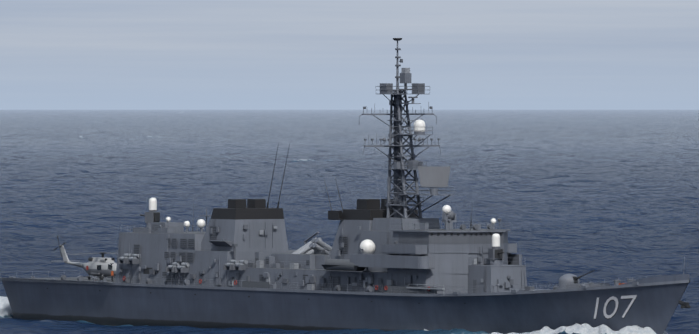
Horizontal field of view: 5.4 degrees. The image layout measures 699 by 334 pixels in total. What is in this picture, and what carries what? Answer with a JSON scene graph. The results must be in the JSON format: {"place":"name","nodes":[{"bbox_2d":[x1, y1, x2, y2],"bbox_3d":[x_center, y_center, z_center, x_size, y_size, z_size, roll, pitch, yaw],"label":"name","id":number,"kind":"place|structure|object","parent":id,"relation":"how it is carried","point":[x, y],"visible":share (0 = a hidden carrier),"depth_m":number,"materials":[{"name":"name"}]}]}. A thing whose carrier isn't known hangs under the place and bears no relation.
{"place":"outdoors","nodes":[
{"label":"outdoors","id":0,"kind":"place"},
{"bbox_2d":[0,110,698,333],"bbox_3d":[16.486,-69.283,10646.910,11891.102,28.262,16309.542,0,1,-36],"label":"sea","id":1,"kind":"structure","parent":0,"point":[608,195],"depth_m":2652.91,"materials":[{"name":"blue liquid"}]},
{"bbox_2d":[0,38,690,333],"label":"destroyer","id":2,"kind":"object","parent":1,"relation":"on","point":[396,263],"visible":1,"depth_m":1012.60,"materials":[{"name":"grey metal"}]},
{"bbox_2d":[0,0,698,109],"label":"sky","id":3,"kind":"structure","parent":0,"point":[55,54],"materials":[{"name":"blue"}]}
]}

